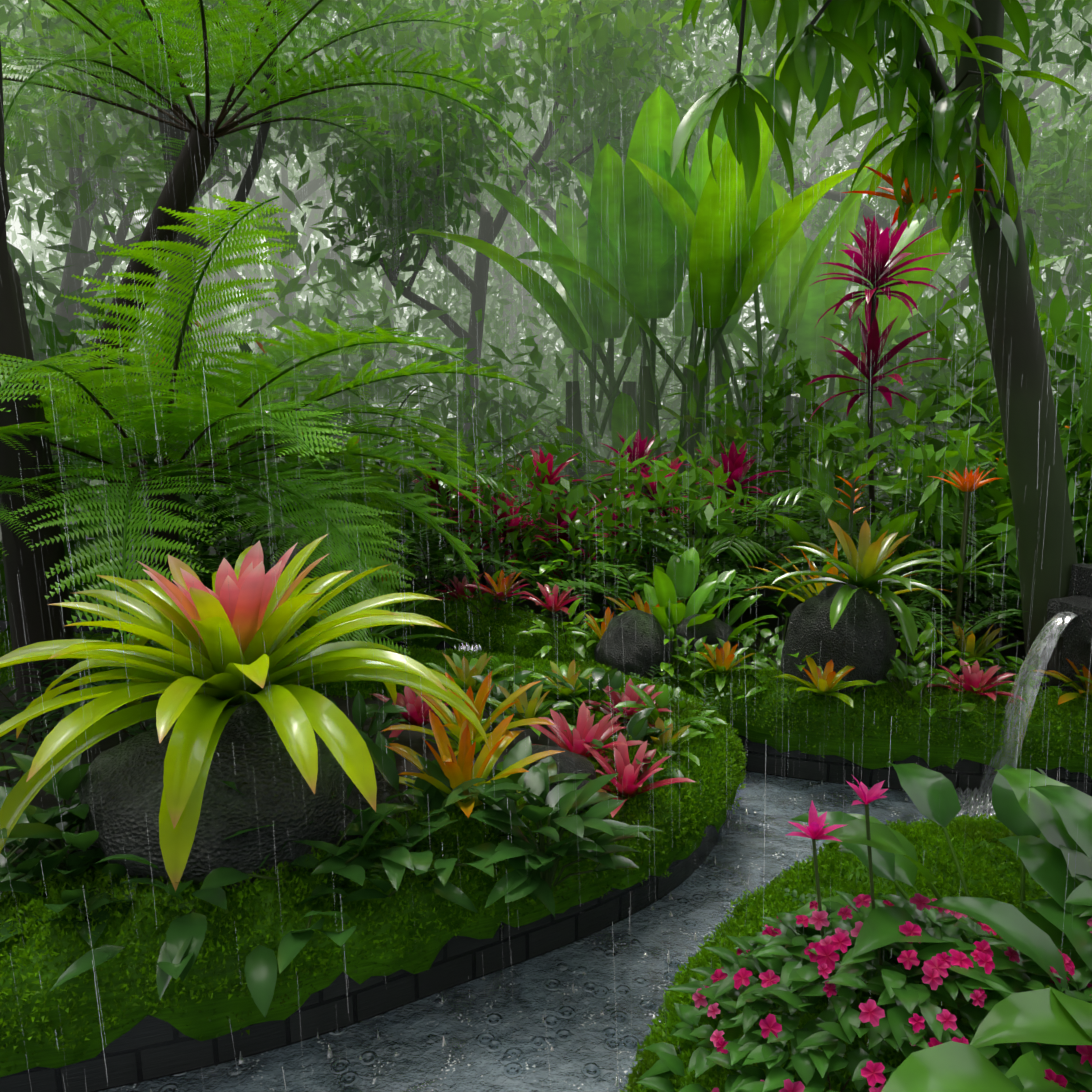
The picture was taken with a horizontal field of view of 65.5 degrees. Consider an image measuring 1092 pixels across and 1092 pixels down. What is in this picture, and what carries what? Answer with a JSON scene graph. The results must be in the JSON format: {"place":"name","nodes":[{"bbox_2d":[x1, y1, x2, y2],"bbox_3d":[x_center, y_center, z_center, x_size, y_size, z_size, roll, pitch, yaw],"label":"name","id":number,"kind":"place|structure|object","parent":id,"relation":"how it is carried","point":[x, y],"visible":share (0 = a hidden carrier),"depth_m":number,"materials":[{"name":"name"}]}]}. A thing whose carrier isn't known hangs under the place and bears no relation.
{"place":"outdoors","nodes":[
{"label":"outdoors","id":0,"kind":"place"},
{"bbox_2d":[0,682,572,875],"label":"bed soil","id":1,"kind":"structure","parent":0,"point":[407,738],"depth_m":3.12,"materials":[{"name":"black soil"}]},
{"bbox_2d":[78,700,413,889],"bbox_3d":[-0.824,0.727,2.329,0.903,0.575,0.717,0,10,2],"label":"boulder","id":2,"kind":"object","parent":1,"relation":"on","point":[128,790],"visible":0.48,"depth_m":2.06,"materials":[{"name":"grey stone"}]},
{"bbox_2d":[0,630,746,1076],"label":"mossy garden bed","id":3,"kind":"object","parent":1,"relation":"on","point":[412,924],"visible":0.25,"depth_m":2.00,"materials":[{"name":"green plant"}]},
{"bbox_2d":[517,744,598,812],"bbox_3d":[0.013,0.721,2.546,0.293,0.238,0.285,0,10,2],"label":"boulder","id":4,"kind":"object","parent":1,"relation":"on","point":[567,761],"visible":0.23,"depth_m":2.51,"materials":[{"name":"grey stone"}]},
{"bbox_2d":[0,631,985,1091],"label":"water surface","id":5,"kind":"object","parent":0,"point":[504,1039],"depth_m":2.13,"materials":[{"name":"grey liquid"}]},
{"bbox_2d":[0,824,721,1091],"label":"bed wall","id":6,"kind":"structure","parent":5,"relation":"on","point":[148,1048],"depth_m":2.07,"materials":[{"name":"stone"}]},
{"bbox_2d":[454,642,481,652],"bbox_3d":[-0.386,0.638,4.208,0.121,0.338,0.132,-9,14,-43],"label":"fountain jet","id":7,"kind":"object","parent":5,"relation":"on","point":[468,648],"visible":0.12,"depth_m":4.19,"materials":[{"name":"liquid"}]},
{"bbox_2d":[0,615,1091,796],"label":"bed wall","id":8,"kind":"structure","parent":5,"relation":"on","point":[796,764],"depth_m":3.37,"materials":[{"name":"stone"}]},
{"bbox_2d":[0,568,1091,776],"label":"mossy ground","id":9,"kind":"structure","parent":8,"relation":"on","point":[879,730],"depth_m":3.33,"materials":[{"name":"green plant"}]},
{"bbox_2d":[150,776,966,1091],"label":"rain splashes","id":10,"kind":"object","parent":5,"relation":"on","point":[330,1054],"visible":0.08,"depth_m":2.11,"materials":[{"name":"liquid"}]},
{"bbox_2d":[1046,563,1091,692],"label":"stone spout","id":11,"kind":"object","parent":5,"relation":"on","point":[1076,633],"visible":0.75,"depth_m":3.31,"materials":[{"name":"grey stone"}]},
{"bbox_2d":[0,411,1082,686],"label":"bed soil","id":12,"kind":"structure","parent":0,"point":[790,605],"depth_m":4.98,"materials":[{"name":"black soil"}]},
{"bbox_2d":[0,0,1091,1091],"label":"plant leaves","id":13,"kind":"object","parent":12,"relation":"on","point":[219,639],"visible":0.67,"depth_m":3.20,"materials":[{"name":"green plant"}]},
{"bbox_2d":[692,774,1091,1091],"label":"flowers","id":14,"kind":"object","parent":13,"relation":"on","point":[872,1012],"visible":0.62,"depth_m":1.49,"materials":[{"name":"pink plant"}]},
{"bbox_2d":[0,0,1091,1091],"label":"foliage","id":15,"kind":"object","parent":12,"relation":"on","point":[444,84],"visible":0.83,"depth_m":4.86,"materials":[{"name":"green plant"}]},
{"bbox_2d":[0,0,1091,1008],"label":"bark and stems","id":16,"kind":"object","parent":12,"relation":"on","point":[1044,516],"visible":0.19,"depth_m":3.46,"materials":[{"name":"brown plant"}]},
{"bbox_2d":[0,0,1091,507],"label":"distant foliage","id":17,"kind":"object","parent":12,"relation":"on","point":[444,282],"visible":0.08,"depth_m":11.74,"materials":[{"name":"green plant"}]},
{"bbox_2d":[594,609,673,679],"bbox_3d":[0.389,0.456,3.721,0.356,0.354,0.291,0,10,2],"label":"boulder","id":18,"kind":"object","parent":12,"relation":"on","point":[648,653],"visible":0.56,"depth_m":3.62,"materials":[{"name":"grey stone"}]},
{"bbox_2d":[676,614,736,660],"bbox_3d":[0.738,0.441,3.936,0.270,0.259,0.251,9,13,41],"label":"boulder","id":19,"kind":"object","parent":12,"relation":"on","point":[713,628],"visible":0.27,"depth_m":3.85,"materials":[{"name":"grey stone"}]},
{"bbox_2d":[781,583,895,696],"bbox_3d":[1.203,0.421,3.466,0.458,0.558,0.354,0,10,2],"label":"boulder","id":20,"kind":"object","parent":12,"relation":"on","point":[869,653],"visible":0.58,"depth_m":3.34,"materials":[{"name":"grey stone"}]},
{"bbox_2d":[0,1,1091,1091],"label":"rain streaks","id":21,"kind":"object","parent":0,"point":[534,370],"visible":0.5,"depth_m":2.69,"materials":[{"name":"liquid"}]},
{"bbox_2d":[6,0,1090,407],"label":"sky","id":22,"kind":"structure","parent":0,"point":[16,225],"materials":[{"name":"white"}]},
{"bbox_2d":[955,611,1077,822],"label":"waterfall","id":23,"kind":"structure","parent":0,"point":[978,801],"depth_m":3.16,"materials":[{"name":"clear liquid"}]},
{"label":"bed soil","id":24,"kind":"structure","parent":0,"visible":0},
{"bbox_2d":[617,813,1051,1091],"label":"mossy ground","id":25,"kind":"structure","parent":24,"relation":"on","point":[989,870],"depth_m":2.23,"materials":[{"name":"green plant"}]}
]}

